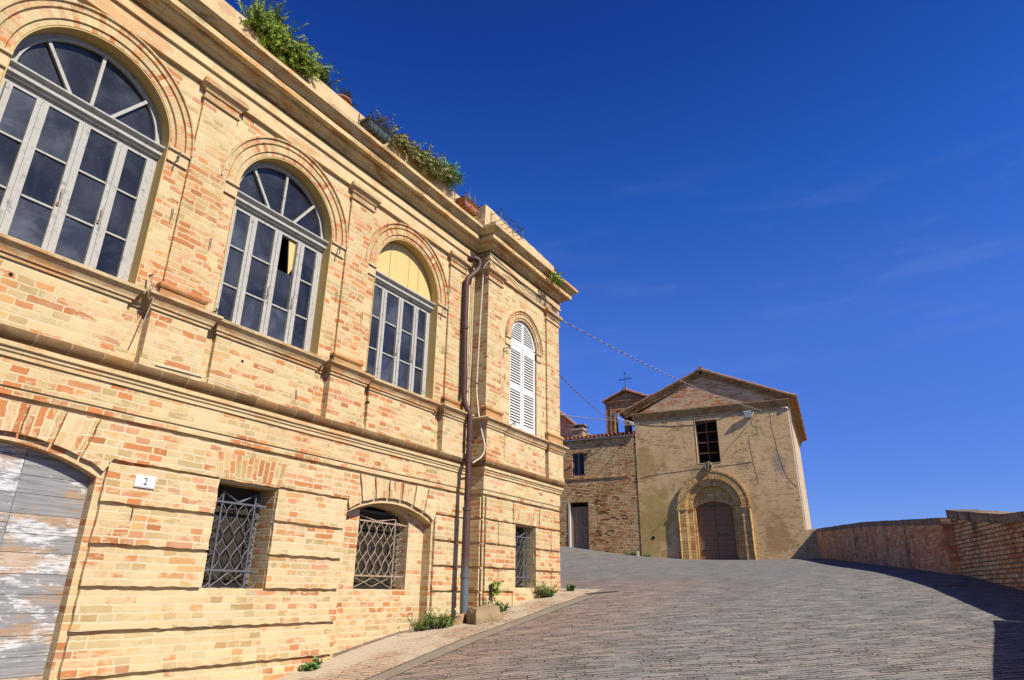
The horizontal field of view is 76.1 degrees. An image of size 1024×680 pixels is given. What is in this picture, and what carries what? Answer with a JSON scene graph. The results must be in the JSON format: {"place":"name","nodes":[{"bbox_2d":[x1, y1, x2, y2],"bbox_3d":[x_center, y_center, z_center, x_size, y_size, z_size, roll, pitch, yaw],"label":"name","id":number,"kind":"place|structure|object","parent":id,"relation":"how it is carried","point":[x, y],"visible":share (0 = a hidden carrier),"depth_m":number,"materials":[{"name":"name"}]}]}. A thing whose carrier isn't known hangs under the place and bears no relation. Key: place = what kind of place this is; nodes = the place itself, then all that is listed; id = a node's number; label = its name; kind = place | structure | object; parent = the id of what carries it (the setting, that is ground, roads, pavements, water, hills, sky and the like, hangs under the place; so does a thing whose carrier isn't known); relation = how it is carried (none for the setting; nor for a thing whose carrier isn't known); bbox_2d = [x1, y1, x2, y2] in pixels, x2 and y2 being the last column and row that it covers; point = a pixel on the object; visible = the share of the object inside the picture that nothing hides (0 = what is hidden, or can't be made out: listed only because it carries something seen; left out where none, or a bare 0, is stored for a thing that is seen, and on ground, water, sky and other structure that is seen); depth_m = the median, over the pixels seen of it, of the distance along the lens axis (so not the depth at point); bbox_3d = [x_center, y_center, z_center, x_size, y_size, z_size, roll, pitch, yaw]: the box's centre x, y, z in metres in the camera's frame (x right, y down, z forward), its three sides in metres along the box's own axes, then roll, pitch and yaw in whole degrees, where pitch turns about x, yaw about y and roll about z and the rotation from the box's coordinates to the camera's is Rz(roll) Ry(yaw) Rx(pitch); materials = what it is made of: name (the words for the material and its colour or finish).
{"place":"outdoors","nodes":[
{"label":"outdoors","id":0,"kind":"place"},
{"bbox_2d":[274,589,604,679],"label":"pavement","id":1,"kind":"structure","parent":0,"point":[371,659],"depth_m":7.67,"materials":[{"name":"brick"}]},
{"bbox_2d":[299,655,322,670],"bbox_3d":[-2.143,3.472,7.037,0.193,0.148,0.256,-12,-24,29],"label":"weed","id":2,"kind":"object","parent":1,"relation":"on","point":[315,664],"visible":0.99,"depth_m":6.99,"materials":[{"name":"green plant"}]},
{"bbox_2d":[407,611,436,630],"bbox_3d":[-1.183,3.692,8.589,0.427,0.253,0.399,5,-21,-11],"label":"weed","id":3,"kind":"object","parent":1,"relation":"on","point":[423,624],"visible":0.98,"depth_m":8.54,"materials":[{"name":"green plant"}]},
{"bbox_2d":[422,606,457,628],"bbox_3d":[-0.981,3.722,8.791,0.476,0.286,0.655,-5,-22,14],"label":"weed","id":4,"kind":"object","parent":1,"relation":"on","point":[445,621],"visible":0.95,"depth_m":8.66,"materials":[{"name":"green plant"}]},
{"bbox_2d":[452,614,465,624],"bbox_3d":[-0.741,3.855,9.001,0.159,0.154,0.214,-6,-22,17],"label":"loose stone","id":5,"kind":"object","parent":1,"relation":"on","point":[459,619],"visible":0.79,"depth_m":8.94,"materials":[{"name":"beige stone"}]},
{"bbox_2d":[466,604,503,624],"bbox_3d":[-0.368,3.795,9.034,0.479,0.264,0.316,13,-24,-28],"label":"stone block","id":6,"kind":"object","parent":1,"relation":"on","point":[486,613],"depth_m":8.93,"materials":[{"name":"beige stone"}]},
{"bbox_2d":[476,598,507,613],"bbox_3d":[-0.283,3.837,9.384,0.512,0.266,0.484,1,-21,0],"label":"weed","id":7,"kind":"object","parent":1,"relation":"on","point":[501,606],"visible":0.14,"depth_m":9.42,"materials":[{"name":"green plant"}]},
{"bbox_2d":[493,601,512,610],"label":"weed","id":8,"kind":"object","parent":1,"relation":"on","point":[504,605],"visible":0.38,"depth_m":9.73,"materials":[{"name":"green plant"}]},
{"bbox_2d":[533,581,559,597],"bbox_3d":[0.594,4.163,10.951,0.386,0.284,0.600,-12,-24,29],"label":"weed","id":9,"kind":"object","parent":1,"relation":"on","point":[546,592],"visible":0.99,"depth_m":10.87,"materials":[{"name":"green plant"}]},
{"bbox_2d":[566,583,577,590],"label":"weed","id":10,"kind":"object","parent":1,"relation":"on","point":[571,586],"visible":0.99,"depth_m":11.60,"materials":[{"name":"green plant"}]},
{"bbox_2d":[225,0,1023,528],"label":"sky","id":11,"kind":"structure","parent":0,"point":[821,202],"materials":[{"name":"blue"}]},
{"bbox_2d":[332,546,1023,679],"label":"street","id":12,"kind":"structure","parent":0,"point":[768,619],"depth_m":7.59,"materials":[{"name":"grey stone"}]},
{"bbox_2d":[0,0,577,679],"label":"brick building","id":13,"kind":"structure","parent":12,"relation":"on","point":[280,332],"depth_m":7.04,"materials":[{"name":"beige brick"}]},
{"bbox_2d":[0,441,89,679],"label":"door","id":14,"kind":"structure","parent":13,"relation":"in","point":[42,496],"depth_m":5.22,"materials":[{"name":"grey wood"}]},
{"bbox_2d":[0,34,164,280],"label":"window","id":15,"kind":"structure","parent":13,"relation":"in","point":[81,147],"depth_m":6.09,"materials":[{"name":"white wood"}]},
{"bbox_2d":[133,474,155,488],"bbox_3d":[-3.336,1.290,5.944,0.028,0.106,0.188,-12,-24,29],"label":"house number plate","id":16,"kind":"object","parent":13,"relation":"attached to","point":[142,481],"visible":1,"depth_m":5.93,"materials":[{"name":"white ceramic"}]},
{"bbox_2d":[201,485,266,588],"bbox_3d":[-2.984,2.050,6.832,0.272,1.215,0.935,-12,-24,29],"label":"barred window","id":17,"kind":"structure","parent":13,"relation":"in","point":[229,552],"depth_m":6.84,"materials":[{"name":"grey metal"}]},
{"bbox_2d":[215,162,328,351],"bbox_3d":[-2.856,-1.086,7.924,0.160,2.313,1.436,-12,-24,29],"label":"window","id":18,"kind":"structure","parent":13,"relation":"in","point":[272,204],"depth_m":7.89,"materials":[{"name":"white wood"}]},
{"bbox_2d":[237,0,339,84],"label":"rosemary bush","id":19,"kind":"object","parent":13,"relation":"on","point":[276,37],"visible":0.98,"depth_m":8.22,"materials":[{"name":"green plant"}]},
{"bbox_2d":[305,57,343,89],"bbox_3d":[-2.659,-3.687,9.005,0.340,0.329,0.657,-12,-24,29],"label":"leafy shrub","id":20,"kind":"object","parent":13,"relation":"on","point":[324,79],"visible":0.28,"depth_m":9.04,"materials":[{"name":"green plant"}]},
{"bbox_2d":[336,85,357,105],"bbox_3d":[-2.449,-3.496,9.459,0.328,0.305,0.396,-2,-21,8],"label":"flower pot","id":21,"kind":"object","parent":13,"relation":"on","point":[345,97],"visible":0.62,"depth_m":9.39,"materials":[{"name":"ceramic"}]},
{"bbox_2d":[358,107,401,146],"bbox_3d":[-2.004,-3.118,9.776,0.680,0.451,0.736,-12,-24,29],"label":"window box","id":22,"kind":"object","parent":13,"relation":"on","point":[377,130],"visible":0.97,"depth_m":9.57,"materials":[{"name":"grey metal"}]},
{"bbox_2d":[353,507,406,589],"bbox_3d":[-1.833,2.800,8.712,0.272,1.170,1.170,-12,-24,29],"label":"barred window","id":23,"kind":"structure","parent":13,"relation":"in","point":[376,559],"depth_m":8.70,"materials":[{"name":"grey metal"}]},
{"bbox_2d":[366,243,435,396],"bbox_3d":[-1.665,-0.368,9.743,0.161,2.303,1.436,-12,-24,29],"label":"window","id":24,"kind":"structure","parent":13,"relation":"in","point":[402,307],"depth_m":9.76,"materials":[{"name":"white wood"}]},
{"bbox_2d":[390,124,456,192],"bbox_3d":[-1.425,-2.848,10.459,0.680,0.603,1.558,-12,-24,29],"label":"trailing succulent","id":25,"kind":"object","parent":13,"relation":"on","point":[429,163],"visible":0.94,"depth_m":10.42,"materials":[{"name":"green plant"}]},
{"bbox_2d":[439,156,465,190],"bbox_3d":[-1.162,-2.867,11.182,0.789,0.558,0.869,-12,-24,29],"label":"pine seedling","id":26,"kind":"object","parent":13,"relation":"on","point":[457,179],"visible":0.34,"depth_m":11.17,"materials":[{"name":"green plant"}]},
{"bbox_2d":[454,191,481,218],"bbox_3d":[-0.892,-2.413,11.592,0.551,0.461,0.500,-12,-24,29],"label":"terracotta window box","id":27,"kind":"object","parent":13,"relation":"on","point":[468,205],"visible":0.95,"depth_m":11.38,"materials":[{"name":"ceramic"}]},
{"bbox_2d":[489,580,503,595],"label":"wall weed","id":28,"kind":"object","parent":13,"relation":"attached to","point":[495,589],"depth_m":9.77,"materials":[{"name":"green plant"}]},
{"bbox_2d":[491,208,523,239],"bbox_3d":[-0.171,-2.121,12.137,0.465,0.284,0.780,-12,-24,29],"label":"wire holder","id":29,"kind":"object","parent":13,"relation":"attached to","point":[509,223],"visible":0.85,"depth_m":11.97,"materials":[{"name":"black metal"}]},
{"bbox_2d":[513,527,529,587],"bbox_3d":[0.031,3.621,10.931,0.272,1.170,0.870,-12,-24,29],"label":"barred window","id":30,"kind":"structure","parent":13,"relation":"in","point":[519,533],"depth_m":10.98,"materials":[{"name":"grey metal"}]},
{"bbox_2d":[548,271,565,289],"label":"cornice creeper","id":31,"kind":"object","parent":13,"relation":"attached to","point":[552,276],"visible":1,"depth_m":12.88,"materials":[{"name":"green plant"}]},
{"bbox_2d":[560,414,628,420],"bbox_3d":[3.069,2.517,20.954,0.029,3.963,16.621,-5,-22,14],"label":"overhead cable","id":32,"kind":"object","parent":13,"relation":"attached to","point":[591,418],"visible":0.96,"depth_m":16.68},
{"bbox_2d":[559,374,638,424],"bbox_3d":[3.280,2.189,20.988,0.029,2.963,16.564,-5,-22,15],"label":"overhead cable","id":33,"kind":"object","parent":13,"relation":"attached to","point":[587,401],"visible":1,"depth_m":15.72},
{"bbox_2d":[562,320,760,410],"bbox_3d":[5.639,1.246,20.163,0.033,1.867,16.524,-13,-25,32],"label":"overhead cable","id":34,"kind":"object","parent":13,"relation":"attached to","point":[648,365],"visible":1,"depth_m":16.86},
{"bbox_2d":[366,589,612,679],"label":"gutter","id":35,"kind":"object","parent":12,"relation":"on","point":[392,672],"visible":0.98,"depth_m":7.72,"materials":[{"name":"stone"}]},
{"bbox_2d":[584,590,622,594],"bbox_3d":[1.548,4.286,11.079,0.600,0.092,0.300,8,-22,-19],"label":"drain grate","id":36,"kind":"object","parent":35,"relation":"on","point":[605,592],"visible":0.99,"depth_m":11.05,"materials":[{"name":"metal"}]},
{"bbox_2d":[560,411,589,437],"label":"gabled house","id":37,"kind":"structure","parent":12,"relation":"on","point":[566,422],"depth_m":35.34,"materials":[{"name":"brick"}]},
{"bbox_2d":[558,424,641,555],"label":"brick house","id":38,"kind":"structure","parent":12,"relation":"on","point":[599,505],"depth_m":28.75,"materials":[{"name":"brown brick"}]},
{"bbox_2d":[573,453,584,475],"bbox_3d":[3.044,5.651,29.673,0.580,1.020,0.070,-9,-23,24],"label":"window","id":39,"kind":"structure","parent":38,"relation":"in","point":[578,458],"depth_m":29.68,"materials":[{"name":"blue glass"}]},
{"bbox_2d":[568,502,591,549],"bbox_3d":[3.047,8.169,28.740,1.200,2.350,0.500,-9,-23,24],"label":"door","id":40,"kind":"structure","parent":38,"relation":"in","point":[579,538],"depth_m":28.78,"materials":[{"name":"brown wood"}]},
{"bbox_2d":[602,372,648,433],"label":"bell gable","id":41,"kind":"structure","parent":38,"relation":"on","point":[622,399],"depth_m":31.27,"materials":[{"name":"brick"}]},
{"bbox_2d":[618,366,811,559],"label":"church","id":42,"kind":"structure","parent":12,"relation":"on","point":[719,478],"depth_m":26.92,"materials":[{"name":"paint"}]},
{"bbox_2d":[694,420,720,463],"bbox_3d":[8.283,4.312,27.611,1.100,1.950,0.442,-9,-23,24],"label":"window","id":43,"kind":"structure","parent":42,"relation":"in","point":[706,434],"depth_m":27.74,"materials":[{"name":"glass"}]},
{"bbox_2d":[696,502,738,559],"bbox_3d":[8.264,7.698,26.400,1.500,2.360,0.131,-9,-23,24],"label":"door","id":44,"kind":"structure","parent":42,"relation":"in","point":[716,527],"depth_m":26.38,"materials":[{"name":"brown wood"}]},
{"bbox_2d":[743,410,753,417],"bbox_3d":[9.771,3.063,27.003,0.415,0.314,0.194,-5,-22,15],"label":"floodlight","id":45,"kind":"object","parent":42,"relation":"attached to","point":[747,414],"visible":1,"depth_m":26.96,"materials":[{"name":"white plastic"}]},
{"bbox_2d":[805,529,819,558],"bbox_3d":[11.333,7.859,24.607,0.451,1.428,0.300,-9,-23,24],"label":"wall stub","id":46,"kind":"object","parent":12,"relation":"on","point":[812,543],"depth_m":24.54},
{"bbox_2d":[816,518,962,574],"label":"boundary wall","id":47,"kind":"structure","parent":12,"relation":"on","point":[927,544],"depth_m":15.10,"materials":[{"name":"red brick"}]},
{"bbox_2d":[945,509,1023,589],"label":"coped wall","id":48,"kind":"structure","parent":12,"relation":"on","point":[990,545],"depth_m":10.52,"materials":[{"name":"brick"}]},
{"bbox_2d":[934,584,976,587],"bbox_3d":[6.944,3.861,10.268,0.500,0.068,0.400,-7,-22,20],"label":"manhole cover","id":49,"kind":"object","parent":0,"point":[954,586],"visible":1,"depth_m":10.26,"materials":[{"name":"metal"}]}
]}

